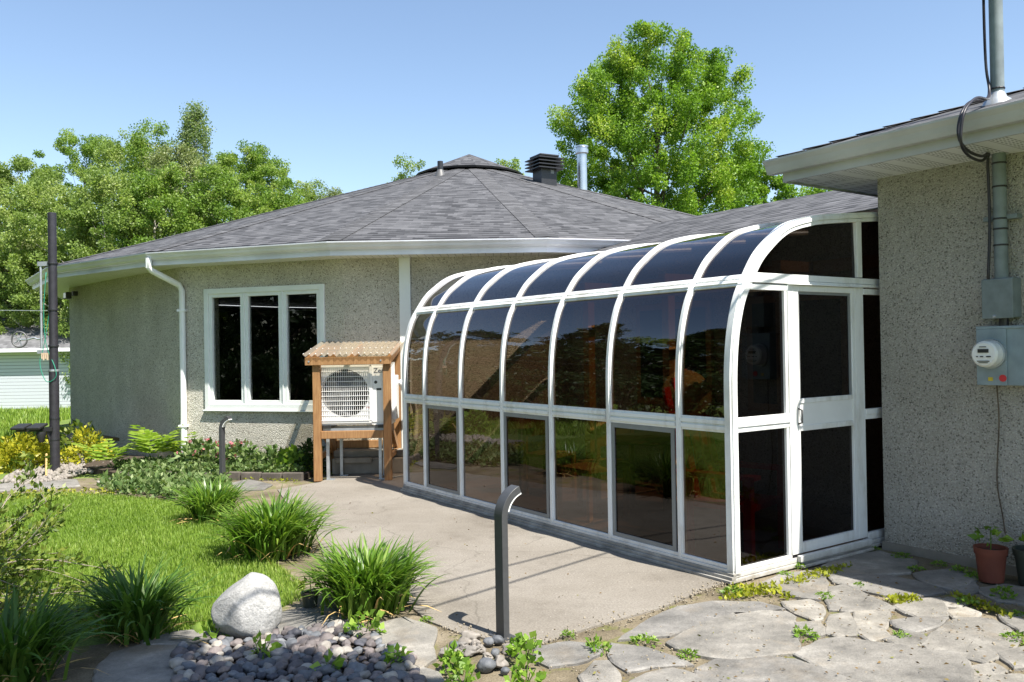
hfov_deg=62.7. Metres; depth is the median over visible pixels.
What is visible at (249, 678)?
river stone
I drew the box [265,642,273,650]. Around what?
river stone
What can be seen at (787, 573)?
weed
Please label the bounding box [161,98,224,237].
woodland tree
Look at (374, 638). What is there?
river stone
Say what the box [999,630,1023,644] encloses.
weed
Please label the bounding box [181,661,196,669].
river stone
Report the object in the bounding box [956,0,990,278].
drip cables
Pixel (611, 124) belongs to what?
maple tree
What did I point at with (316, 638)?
river stone
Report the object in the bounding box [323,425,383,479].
pump stand
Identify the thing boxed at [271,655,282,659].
river stone
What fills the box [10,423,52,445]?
solar spotlight
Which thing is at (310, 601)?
plant pot
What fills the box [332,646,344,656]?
river stone
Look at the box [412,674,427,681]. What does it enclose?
river stone
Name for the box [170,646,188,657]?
river stone
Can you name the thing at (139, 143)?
woodland tree
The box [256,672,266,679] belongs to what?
river stone
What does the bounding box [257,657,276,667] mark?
river stone
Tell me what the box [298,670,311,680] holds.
river stone
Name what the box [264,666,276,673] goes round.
river stone
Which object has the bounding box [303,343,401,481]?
timber shelter
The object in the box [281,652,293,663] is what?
river stone
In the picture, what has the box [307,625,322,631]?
river stone
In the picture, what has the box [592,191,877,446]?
link wing
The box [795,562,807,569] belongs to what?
weed
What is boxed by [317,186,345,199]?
woodland tree
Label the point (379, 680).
river stone
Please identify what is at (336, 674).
river stone
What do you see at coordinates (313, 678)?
river stone
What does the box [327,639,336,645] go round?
river stone
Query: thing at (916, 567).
weed
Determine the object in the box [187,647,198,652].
river stone
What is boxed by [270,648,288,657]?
river stone
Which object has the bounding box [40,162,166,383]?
woodland tree
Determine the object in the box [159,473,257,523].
daylily
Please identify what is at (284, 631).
river stone
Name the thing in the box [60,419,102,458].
green shrub
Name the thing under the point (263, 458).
leafy perennial
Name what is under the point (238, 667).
river stone
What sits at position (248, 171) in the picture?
woodland tree
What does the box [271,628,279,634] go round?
river stone
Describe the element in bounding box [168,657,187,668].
river stone
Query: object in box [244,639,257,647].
river stone
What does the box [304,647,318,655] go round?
river stone
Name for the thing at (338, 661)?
vine plant
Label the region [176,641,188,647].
river stone
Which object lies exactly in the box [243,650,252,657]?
river stone
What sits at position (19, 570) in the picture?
twiggy shrub
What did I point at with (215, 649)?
river stone
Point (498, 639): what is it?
rough rock
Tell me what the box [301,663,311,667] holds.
river stone
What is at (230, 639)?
river stone
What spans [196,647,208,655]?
river stone
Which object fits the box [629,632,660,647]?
weed
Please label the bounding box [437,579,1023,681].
loose grit
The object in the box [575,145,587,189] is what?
metal flue
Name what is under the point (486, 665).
rock
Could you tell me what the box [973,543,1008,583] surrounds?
plant pot
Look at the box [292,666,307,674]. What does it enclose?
river stone
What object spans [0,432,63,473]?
yellow shrub
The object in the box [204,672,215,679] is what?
river stone
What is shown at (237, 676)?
river stone
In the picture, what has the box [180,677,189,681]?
river stone
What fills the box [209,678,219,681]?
river stone
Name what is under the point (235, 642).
river stone
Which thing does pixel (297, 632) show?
river stone
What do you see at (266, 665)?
river stone
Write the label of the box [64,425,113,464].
yellow shrub
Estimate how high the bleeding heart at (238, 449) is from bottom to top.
0.480 m
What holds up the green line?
hanging from the clothesline pole
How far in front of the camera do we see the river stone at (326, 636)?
4.58 m
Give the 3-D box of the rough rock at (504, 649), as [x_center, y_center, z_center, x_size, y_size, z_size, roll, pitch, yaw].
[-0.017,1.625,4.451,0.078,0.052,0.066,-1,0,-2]
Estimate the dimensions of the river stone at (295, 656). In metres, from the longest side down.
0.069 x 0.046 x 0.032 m
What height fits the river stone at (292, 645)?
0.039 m
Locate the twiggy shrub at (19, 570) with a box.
[0,451,122,621]
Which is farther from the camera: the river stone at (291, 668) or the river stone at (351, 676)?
the river stone at (291, 668)
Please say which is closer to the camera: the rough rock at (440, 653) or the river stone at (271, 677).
the river stone at (271, 677)
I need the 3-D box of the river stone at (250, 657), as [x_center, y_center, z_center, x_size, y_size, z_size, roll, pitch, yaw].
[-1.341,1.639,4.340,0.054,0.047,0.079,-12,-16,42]
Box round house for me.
[25,154,696,471]
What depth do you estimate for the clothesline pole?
11.56 m
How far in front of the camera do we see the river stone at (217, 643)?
4.52 m
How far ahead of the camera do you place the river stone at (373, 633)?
4.65 m
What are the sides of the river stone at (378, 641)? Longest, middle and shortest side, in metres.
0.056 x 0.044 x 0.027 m
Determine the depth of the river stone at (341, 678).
4.03 m
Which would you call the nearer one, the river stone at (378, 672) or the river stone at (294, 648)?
the river stone at (378, 672)
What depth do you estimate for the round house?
12.16 m
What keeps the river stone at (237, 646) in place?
on the cobble bed at (321, 678)
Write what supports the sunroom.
on the patio
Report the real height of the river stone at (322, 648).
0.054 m
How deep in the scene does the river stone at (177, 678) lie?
4.06 m
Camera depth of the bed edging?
10.53 m
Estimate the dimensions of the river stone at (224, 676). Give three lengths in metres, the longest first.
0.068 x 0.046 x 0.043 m
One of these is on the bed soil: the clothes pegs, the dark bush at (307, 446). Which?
the dark bush at (307, 446)
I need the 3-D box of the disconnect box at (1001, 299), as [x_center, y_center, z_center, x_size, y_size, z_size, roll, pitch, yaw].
[3.343,-0.258,5.737,0.142,0.340,0.205,-1,-1,-35]
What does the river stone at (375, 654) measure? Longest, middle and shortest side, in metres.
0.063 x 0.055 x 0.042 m
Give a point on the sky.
(338, 90)
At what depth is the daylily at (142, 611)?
4.70 m
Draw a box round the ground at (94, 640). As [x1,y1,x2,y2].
[0,409,333,646]
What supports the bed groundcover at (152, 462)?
on the bed soil
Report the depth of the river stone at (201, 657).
4.32 m
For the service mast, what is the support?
attached to the stucco building
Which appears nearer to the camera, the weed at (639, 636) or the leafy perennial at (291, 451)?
the weed at (639, 636)
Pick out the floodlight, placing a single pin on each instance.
(67, 295)
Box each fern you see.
[72,439,143,459]
[128,423,185,452]
[161,432,197,452]
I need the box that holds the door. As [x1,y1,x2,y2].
[793,285,858,553]
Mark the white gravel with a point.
(68, 470)
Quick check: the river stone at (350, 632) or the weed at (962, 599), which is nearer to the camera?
the river stone at (350, 632)
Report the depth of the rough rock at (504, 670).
4.12 m
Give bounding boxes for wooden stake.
[45,453,47,475]
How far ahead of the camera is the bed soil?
11.50 m
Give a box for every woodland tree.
[0,154,78,316]
[0,163,24,229]
[0,173,106,336]
[0,239,60,320]
[8,248,83,316]
[32,128,128,315]
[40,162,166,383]
[70,128,152,250]
[97,160,210,253]
[112,117,179,242]
[130,136,208,236]
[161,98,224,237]
[168,164,273,232]
[206,139,281,221]
[235,178,305,215]
[238,144,310,214]
[291,177,329,203]
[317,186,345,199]
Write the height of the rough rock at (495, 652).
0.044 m
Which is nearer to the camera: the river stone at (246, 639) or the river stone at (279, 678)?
the river stone at (279, 678)
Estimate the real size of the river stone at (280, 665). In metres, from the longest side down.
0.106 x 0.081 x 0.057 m
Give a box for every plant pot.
[301,589,318,608]
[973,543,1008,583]
[1012,545,1023,585]
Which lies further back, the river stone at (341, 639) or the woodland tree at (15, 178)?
the woodland tree at (15, 178)
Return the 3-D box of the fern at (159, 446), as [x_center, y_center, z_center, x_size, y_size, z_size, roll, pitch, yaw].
[-5.030,1.342,11.677,0.978,0.428,0.904,-1,0,15]
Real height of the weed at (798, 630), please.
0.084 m
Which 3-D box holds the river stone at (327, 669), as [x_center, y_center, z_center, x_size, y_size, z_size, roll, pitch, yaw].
[-0.915,1.626,4.153,0.112,0.054,0.085,5,-17,-30]
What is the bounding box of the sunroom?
[400,212,884,583]
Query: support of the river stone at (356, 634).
on the cobble bed at (321, 678)
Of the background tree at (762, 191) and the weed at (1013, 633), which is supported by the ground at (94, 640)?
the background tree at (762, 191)
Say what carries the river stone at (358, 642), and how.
on the cobble bed at (321, 678)
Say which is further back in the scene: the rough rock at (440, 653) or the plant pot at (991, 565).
the plant pot at (991, 565)
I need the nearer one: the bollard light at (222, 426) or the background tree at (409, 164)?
the bollard light at (222, 426)
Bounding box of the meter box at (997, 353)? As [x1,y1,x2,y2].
[971,325,1023,532]
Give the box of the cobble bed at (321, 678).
[196,636,383,681]
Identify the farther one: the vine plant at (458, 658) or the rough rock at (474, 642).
the rough rock at (474, 642)
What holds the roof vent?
on the round house
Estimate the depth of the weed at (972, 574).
5.64 m
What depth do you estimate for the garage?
28.99 m
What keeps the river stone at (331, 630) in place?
on the cobble bed at (321, 678)
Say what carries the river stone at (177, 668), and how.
on the flagstone paving
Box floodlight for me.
[63,291,77,298]
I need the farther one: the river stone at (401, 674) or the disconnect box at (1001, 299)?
the disconnect box at (1001, 299)
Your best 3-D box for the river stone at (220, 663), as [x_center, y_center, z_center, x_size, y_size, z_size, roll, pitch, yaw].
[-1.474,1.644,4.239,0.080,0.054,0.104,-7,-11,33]
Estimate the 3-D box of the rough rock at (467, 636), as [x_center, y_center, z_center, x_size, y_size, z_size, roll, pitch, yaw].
[-0.237,1.620,4.595,0.137,0.086,0.101,1,2,-32]
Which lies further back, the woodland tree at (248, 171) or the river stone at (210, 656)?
the woodland tree at (248, 171)
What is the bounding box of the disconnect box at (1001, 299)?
[981,277,1021,325]
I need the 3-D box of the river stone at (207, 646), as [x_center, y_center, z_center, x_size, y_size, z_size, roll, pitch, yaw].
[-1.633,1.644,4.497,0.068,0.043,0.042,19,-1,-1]
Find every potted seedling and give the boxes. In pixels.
[296,574,318,593]
[968,526,1013,549]
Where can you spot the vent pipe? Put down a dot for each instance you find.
(440, 171)
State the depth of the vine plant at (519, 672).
3.96 m
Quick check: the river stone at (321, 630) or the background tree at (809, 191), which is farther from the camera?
the background tree at (809, 191)
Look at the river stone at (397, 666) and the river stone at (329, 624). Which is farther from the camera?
the river stone at (329, 624)
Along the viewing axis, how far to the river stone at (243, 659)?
4.30 m
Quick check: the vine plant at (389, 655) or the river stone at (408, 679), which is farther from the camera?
the vine plant at (389, 655)
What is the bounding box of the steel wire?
[0,310,72,319]
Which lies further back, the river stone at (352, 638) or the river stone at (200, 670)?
the river stone at (352, 638)
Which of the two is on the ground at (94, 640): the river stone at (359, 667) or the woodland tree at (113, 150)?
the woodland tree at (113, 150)
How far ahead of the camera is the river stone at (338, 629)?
4.70 m
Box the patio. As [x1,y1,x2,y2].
[278,473,721,643]
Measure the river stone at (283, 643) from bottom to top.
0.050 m
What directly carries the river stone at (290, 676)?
on the cobble bed at (321, 678)
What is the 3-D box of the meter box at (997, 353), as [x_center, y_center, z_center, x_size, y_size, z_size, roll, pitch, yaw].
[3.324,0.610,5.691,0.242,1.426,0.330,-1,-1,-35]
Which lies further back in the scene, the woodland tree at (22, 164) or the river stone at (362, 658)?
the woodland tree at (22, 164)
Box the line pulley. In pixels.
[11,331,43,347]
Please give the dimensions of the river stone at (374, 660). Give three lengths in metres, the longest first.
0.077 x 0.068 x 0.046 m
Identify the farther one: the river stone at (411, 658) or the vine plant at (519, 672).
the river stone at (411, 658)
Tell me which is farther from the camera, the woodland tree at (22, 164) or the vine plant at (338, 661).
the woodland tree at (22, 164)
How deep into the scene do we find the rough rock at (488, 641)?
4.52 m
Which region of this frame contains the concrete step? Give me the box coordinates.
[332,448,402,473]
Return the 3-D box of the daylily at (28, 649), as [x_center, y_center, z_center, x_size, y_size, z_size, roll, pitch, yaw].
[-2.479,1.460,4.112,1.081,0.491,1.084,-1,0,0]
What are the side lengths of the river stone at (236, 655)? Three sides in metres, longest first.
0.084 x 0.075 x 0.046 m
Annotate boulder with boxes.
[211,572,281,639]
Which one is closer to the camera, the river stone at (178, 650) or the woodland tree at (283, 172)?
the river stone at (178, 650)
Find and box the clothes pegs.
[41,353,48,359]
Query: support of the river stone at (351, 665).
on the cobble bed at (321, 678)
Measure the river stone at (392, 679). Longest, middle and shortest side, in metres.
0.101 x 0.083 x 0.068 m
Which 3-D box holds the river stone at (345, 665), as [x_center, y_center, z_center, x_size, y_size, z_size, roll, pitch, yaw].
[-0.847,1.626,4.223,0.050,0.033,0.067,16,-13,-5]
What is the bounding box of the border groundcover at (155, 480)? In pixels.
[94,463,231,500]
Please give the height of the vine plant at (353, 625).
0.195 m
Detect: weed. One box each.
[418,616,433,622]
[560,627,574,638]
[585,634,611,656]
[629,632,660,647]
[676,648,700,659]
[718,584,744,597]
[776,570,793,575]
[792,624,819,642]
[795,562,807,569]
[815,591,834,599]
[891,552,912,558]
[892,628,911,637]
[907,565,925,571]
[931,559,946,567]
[949,564,969,572]
[956,595,978,608]
[964,571,977,577]
[989,584,1017,599]
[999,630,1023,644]
[1006,609,1023,616]
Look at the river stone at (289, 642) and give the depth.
4.53 m
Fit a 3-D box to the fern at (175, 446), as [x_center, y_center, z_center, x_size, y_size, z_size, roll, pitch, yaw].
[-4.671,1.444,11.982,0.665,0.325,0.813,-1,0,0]
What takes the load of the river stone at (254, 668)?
on the cobble bed at (321, 678)
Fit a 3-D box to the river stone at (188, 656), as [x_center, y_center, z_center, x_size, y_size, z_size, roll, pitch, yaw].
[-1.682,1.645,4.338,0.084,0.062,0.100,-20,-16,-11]
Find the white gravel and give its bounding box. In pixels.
[0,451,119,484]
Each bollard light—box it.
[219,416,231,474]
[488,485,520,642]
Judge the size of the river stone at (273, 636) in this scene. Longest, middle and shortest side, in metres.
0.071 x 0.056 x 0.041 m
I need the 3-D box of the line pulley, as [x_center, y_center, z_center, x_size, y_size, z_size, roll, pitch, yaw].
[-6.693,-0.022,11.601,0.450,0.234,0.040,-1,0,0]
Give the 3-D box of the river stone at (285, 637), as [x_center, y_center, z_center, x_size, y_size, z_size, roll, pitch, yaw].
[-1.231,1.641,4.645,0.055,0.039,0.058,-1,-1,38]
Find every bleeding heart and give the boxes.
[167,436,225,466]
[211,438,258,467]
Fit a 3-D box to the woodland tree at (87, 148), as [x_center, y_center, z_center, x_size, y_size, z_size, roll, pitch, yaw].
[-20.361,-3.912,39.926,5.569,12.819,4.638,-1,0,0]
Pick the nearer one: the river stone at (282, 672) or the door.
the river stone at (282, 672)
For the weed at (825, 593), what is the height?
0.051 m
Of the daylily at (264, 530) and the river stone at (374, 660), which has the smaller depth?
the river stone at (374, 660)
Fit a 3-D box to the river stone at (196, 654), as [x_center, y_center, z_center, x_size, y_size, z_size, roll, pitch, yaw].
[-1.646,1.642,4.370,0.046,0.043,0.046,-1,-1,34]
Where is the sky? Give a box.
[0,0,1023,307]
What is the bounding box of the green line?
[39,272,56,381]
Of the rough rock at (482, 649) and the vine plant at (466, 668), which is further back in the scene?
the rough rock at (482, 649)
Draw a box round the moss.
[0,477,1013,617]
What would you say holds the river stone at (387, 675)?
on the flagstone paving
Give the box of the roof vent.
[525,153,564,185]
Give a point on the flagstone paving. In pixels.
(141, 662)
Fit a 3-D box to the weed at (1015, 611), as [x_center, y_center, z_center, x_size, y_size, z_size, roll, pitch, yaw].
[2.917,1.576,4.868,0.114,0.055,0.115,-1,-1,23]
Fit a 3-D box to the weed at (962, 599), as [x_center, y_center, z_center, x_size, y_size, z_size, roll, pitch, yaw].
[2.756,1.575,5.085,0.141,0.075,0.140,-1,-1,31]
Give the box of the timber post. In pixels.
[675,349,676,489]
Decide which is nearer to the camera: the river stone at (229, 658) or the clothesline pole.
the river stone at (229, 658)
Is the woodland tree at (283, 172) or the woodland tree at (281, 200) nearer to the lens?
the woodland tree at (281, 200)
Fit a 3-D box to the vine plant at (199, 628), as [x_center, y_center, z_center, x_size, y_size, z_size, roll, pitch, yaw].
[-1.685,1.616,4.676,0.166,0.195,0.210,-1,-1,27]
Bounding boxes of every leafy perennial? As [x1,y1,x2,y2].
[247,444,293,465]
[273,443,313,471]
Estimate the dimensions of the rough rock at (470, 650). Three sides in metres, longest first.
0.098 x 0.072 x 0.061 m
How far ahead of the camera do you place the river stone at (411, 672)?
4.06 m
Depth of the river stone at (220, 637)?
4.63 m
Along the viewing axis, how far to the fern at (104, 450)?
11.26 m
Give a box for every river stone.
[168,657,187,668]
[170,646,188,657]
[170,674,182,681]
[173,665,184,672]
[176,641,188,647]
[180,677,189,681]
[181,653,193,660]
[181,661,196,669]
[183,669,194,679]
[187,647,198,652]
[189,673,201,681]
[193,652,200,659]
[194,665,207,679]
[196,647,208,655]
[196,659,208,665]
[197,655,206,660]
[201,644,210,649]
[204,653,217,659]
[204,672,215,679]
[205,666,220,675]
[207,646,222,652]
[209,655,224,664]
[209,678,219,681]
[210,660,226,666]
[211,640,221,646]
[217,635,225,639]
[217,666,230,674]
[219,672,229,680]
[221,639,229,646]
[222,646,232,652]
[223,650,231,655]
[223,656,233,661]
[224,637,233,641]
[224,661,232,666]
[225,678,238,681]
[227,670,238,677]
[229,651,243,660]
[230,638,242,645]
[230,663,243,672]
[232,644,242,652]
[232,672,245,679]
[235,646,245,653]
[235,658,247,662]
[236,660,244,666]
[238,675,253,681]
[242,661,253,673]
[243,637,251,642]
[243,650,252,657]
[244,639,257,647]
[245,654,257,661]
[246,672,255,678]
[249,665,259,672]
[250,658,263,664]
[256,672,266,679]
[257,652,267,658]
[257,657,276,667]
[263,662,272,668]
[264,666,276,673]
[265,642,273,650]
[266,673,278,680]
[270,634,276,639]
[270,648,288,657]
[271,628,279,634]
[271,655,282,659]
[273,675,288,681]
[274,661,287,670]
[275,657,288,663]
[277,669,287,675]
[279,641,286,647]
[281,626,295,635]
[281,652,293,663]
[283,634,294,640]
[284,639,296,647]
[285,659,304,673]
[287,628,301,638]
[287,643,300,649]
[287,674,294,681]
[288,666,295,673]
[289,653,299,662]
[291,645,298,653]
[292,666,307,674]
[292,674,303,681]
[294,676,306,681]
[297,636,308,645]
[298,646,309,652]
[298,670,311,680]
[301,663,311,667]
[303,630,312,635]
[303,658,311,662]
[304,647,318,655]
[305,639,316,647]
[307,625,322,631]
[308,635,319,640]
[309,631,320,635]
[309,676,316,681]
[311,671,322,679]
[312,655,323,661]
[312,659,321,663]
[316,664,336,675]
[317,627,324,632]
[317,640,330,649]
[317,645,326,656]
[319,632,333,640]
[323,621,334,626]
[325,628,333,633]
[326,677,336,681]
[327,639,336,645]
[330,670,341,678]
[332,625,346,635]
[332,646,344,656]
[334,619,343,626]
[337,675,347,681]
[338,636,346,644]
[342,639,350,646]
[342,661,347,667]
[342,667,353,674]
[343,646,352,654]
[346,651,357,659]
[346,661,358,669]
[347,630,355,635]
[348,636,356,644]
[348,673,360,680]
[349,654,358,659]
[352,632,362,638]
[353,646,363,654]
[354,639,364,646]
[354,663,366,672]
[355,627,370,633]
[358,655,366,661]
[359,633,370,639]
[359,670,371,679]
[364,647,374,659]
[365,638,375,647]
[367,663,374,672]
[368,657,379,664]
[369,673,378,681]
[370,631,378,636]
[370,652,381,657]
[371,635,381,641]
[371,671,382,675]
[374,661,386,671]
[374,678,384,681]
[375,638,381,645]
[375,647,384,652]
[378,655,385,660]
[382,671,397,678]
[385,676,400,681]
[391,662,406,670]
[395,670,408,681]
[399,654,415,664]
[403,677,413,681]
[404,660,413,670]
[409,670,419,674]
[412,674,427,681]
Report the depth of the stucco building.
6.11 m
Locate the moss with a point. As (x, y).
(893, 598)
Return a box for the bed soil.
[83,453,313,479]
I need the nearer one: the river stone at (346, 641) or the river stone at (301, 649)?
the river stone at (301, 649)
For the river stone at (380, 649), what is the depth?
4.43 m
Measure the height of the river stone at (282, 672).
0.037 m
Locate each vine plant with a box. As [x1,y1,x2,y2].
[191,618,231,640]
[251,630,282,658]
[310,648,345,677]
[343,604,386,636]
[383,642,412,663]
[432,640,472,674]
[444,660,480,681]
[504,654,546,681]
[505,630,543,663]
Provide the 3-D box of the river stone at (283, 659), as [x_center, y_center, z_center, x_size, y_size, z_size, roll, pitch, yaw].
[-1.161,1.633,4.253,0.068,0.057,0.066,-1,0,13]
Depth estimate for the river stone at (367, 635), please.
4.61 m
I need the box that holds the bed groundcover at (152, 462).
[107,454,306,472]
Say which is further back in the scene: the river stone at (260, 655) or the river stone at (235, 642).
the river stone at (235, 642)
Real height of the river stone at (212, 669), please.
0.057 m
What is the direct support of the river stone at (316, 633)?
on the cobble bed at (321, 678)
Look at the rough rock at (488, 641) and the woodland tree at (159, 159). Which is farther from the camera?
the woodland tree at (159, 159)
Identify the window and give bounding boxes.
[203,284,325,411]
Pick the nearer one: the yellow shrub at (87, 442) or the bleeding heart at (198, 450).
the bleeding heart at (198, 450)
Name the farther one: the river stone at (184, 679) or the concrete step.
the concrete step
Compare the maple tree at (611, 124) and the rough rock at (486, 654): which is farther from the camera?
the maple tree at (611, 124)
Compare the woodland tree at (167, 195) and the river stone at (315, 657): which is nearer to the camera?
the river stone at (315, 657)
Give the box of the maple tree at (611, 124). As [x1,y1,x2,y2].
[545,19,775,215]
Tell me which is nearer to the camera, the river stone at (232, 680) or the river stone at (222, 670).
the river stone at (232, 680)
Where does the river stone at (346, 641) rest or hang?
on the cobble bed at (321, 678)
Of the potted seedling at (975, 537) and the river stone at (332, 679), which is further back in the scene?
the potted seedling at (975, 537)
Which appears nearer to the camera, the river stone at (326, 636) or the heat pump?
the river stone at (326, 636)
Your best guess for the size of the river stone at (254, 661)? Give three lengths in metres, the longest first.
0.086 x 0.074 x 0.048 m
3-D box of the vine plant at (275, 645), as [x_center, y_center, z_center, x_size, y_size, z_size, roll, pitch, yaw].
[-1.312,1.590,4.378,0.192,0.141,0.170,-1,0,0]
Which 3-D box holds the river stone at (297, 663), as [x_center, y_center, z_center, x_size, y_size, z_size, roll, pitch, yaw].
[-1.092,1.635,4.216,0.108,0.058,0.087,-14,4,-8]
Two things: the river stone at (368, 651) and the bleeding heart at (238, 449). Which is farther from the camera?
the bleeding heart at (238, 449)
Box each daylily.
[0,574,125,681]
[58,551,223,646]
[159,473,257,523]
[184,483,351,565]
[278,530,450,624]
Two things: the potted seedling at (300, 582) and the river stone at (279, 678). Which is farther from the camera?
the potted seedling at (300, 582)
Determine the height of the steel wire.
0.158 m
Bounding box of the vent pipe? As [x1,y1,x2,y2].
[435,161,444,175]
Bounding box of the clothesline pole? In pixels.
[37,212,59,470]
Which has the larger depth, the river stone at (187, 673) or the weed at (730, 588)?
the weed at (730, 588)
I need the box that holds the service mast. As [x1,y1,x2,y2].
[982,0,1021,277]
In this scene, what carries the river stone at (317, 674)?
on the cobble bed at (321, 678)
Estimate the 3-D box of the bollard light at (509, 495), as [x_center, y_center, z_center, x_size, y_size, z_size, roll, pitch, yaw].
[-0.029,1.231,4.686,0.171,0.836,0.140,-1,-1,-37]
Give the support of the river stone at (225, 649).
on the cobble bed at (321, 678)
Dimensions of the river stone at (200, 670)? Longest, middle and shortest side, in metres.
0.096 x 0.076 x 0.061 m
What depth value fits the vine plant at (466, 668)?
3.96 m
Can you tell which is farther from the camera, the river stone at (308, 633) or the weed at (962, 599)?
the weed at (962, 599)
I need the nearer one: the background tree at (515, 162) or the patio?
the patio
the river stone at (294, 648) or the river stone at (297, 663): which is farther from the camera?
the river stone at (294, 648)
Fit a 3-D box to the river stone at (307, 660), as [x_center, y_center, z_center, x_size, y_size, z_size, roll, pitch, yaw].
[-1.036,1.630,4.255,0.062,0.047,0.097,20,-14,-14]
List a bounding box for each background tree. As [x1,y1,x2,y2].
[387,152,425,182]
[494,157,524,174]
[730,161,797,209]
[786,186,832,198]
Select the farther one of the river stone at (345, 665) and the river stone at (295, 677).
the river stone at (345, 665)
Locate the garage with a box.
[0,317,70,408]
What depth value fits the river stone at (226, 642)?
4.56 m
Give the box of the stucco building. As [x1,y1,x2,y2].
[762,89,1023,575]
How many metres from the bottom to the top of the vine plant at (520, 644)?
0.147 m
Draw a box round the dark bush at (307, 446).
[294,437,326,473]
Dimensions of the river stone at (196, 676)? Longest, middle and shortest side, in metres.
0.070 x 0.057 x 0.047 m
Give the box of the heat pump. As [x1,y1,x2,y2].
[321,362,398,428]
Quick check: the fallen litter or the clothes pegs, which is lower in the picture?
the fallen litter
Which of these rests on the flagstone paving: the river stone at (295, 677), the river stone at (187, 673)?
the river stone at (187, 673)
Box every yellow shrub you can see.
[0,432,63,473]
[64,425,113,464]
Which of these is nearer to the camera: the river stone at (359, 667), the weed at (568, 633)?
the river stone at (359, 667)
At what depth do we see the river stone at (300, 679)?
4.00 m
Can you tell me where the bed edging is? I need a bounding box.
[120,471,303,480]
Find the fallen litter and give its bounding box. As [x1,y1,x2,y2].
[306,486,1023,681]
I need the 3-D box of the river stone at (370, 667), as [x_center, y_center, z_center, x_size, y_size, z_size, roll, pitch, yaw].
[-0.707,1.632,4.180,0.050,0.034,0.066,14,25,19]
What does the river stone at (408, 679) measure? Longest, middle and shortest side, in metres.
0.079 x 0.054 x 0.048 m
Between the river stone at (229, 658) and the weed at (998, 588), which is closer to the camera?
the river stone at (229, 658)
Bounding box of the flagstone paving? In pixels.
[0,478,1023,681]
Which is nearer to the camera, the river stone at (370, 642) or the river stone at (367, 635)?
the river stone at (370, 642)
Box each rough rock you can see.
[438,647,448,656]
[458,630,480,644]
[458,641,468,651]
[464,645,479,656]
[470,639,482,645]
[476,643,486,653]
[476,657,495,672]
[482,652,492,658]
[483,637,493,646]
[491,648,499,657]
[492,635,503,644]
[494,655,508,668]
[500,667,509,674]
[502,643,512,654]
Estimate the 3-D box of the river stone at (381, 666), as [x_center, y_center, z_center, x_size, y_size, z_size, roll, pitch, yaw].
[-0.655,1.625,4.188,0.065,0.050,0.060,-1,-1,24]
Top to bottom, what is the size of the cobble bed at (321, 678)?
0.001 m
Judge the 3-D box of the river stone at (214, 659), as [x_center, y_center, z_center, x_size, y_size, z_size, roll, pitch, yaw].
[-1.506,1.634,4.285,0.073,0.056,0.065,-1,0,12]
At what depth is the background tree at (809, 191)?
41.23 m
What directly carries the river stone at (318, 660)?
on the cobble bed at (321, 678)
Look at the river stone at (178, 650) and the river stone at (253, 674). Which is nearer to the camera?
the river stone at (253, 674)
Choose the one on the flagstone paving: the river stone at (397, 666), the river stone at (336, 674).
the river stone at (397, 666)
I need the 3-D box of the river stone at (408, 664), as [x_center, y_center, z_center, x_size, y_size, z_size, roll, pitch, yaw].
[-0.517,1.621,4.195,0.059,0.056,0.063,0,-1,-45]
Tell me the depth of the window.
11.73 m
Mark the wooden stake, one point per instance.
(46, 454)
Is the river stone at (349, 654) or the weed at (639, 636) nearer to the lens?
the river stone at (349, 654)
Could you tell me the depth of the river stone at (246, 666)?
4.20 m
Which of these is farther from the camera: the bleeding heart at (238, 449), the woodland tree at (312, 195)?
the woodland tree at (312, 195)
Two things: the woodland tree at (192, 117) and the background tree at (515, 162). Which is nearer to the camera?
the woodland tree at (192, 117)
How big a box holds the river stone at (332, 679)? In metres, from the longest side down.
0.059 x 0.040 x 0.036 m
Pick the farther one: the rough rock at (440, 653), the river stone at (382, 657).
the rough rock at (440, 653)
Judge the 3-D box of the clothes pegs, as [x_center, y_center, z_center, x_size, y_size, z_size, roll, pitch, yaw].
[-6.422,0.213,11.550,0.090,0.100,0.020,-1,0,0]
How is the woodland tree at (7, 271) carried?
on the ground at (94, 640)
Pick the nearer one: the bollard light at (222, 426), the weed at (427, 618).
the weed at (427, 618)

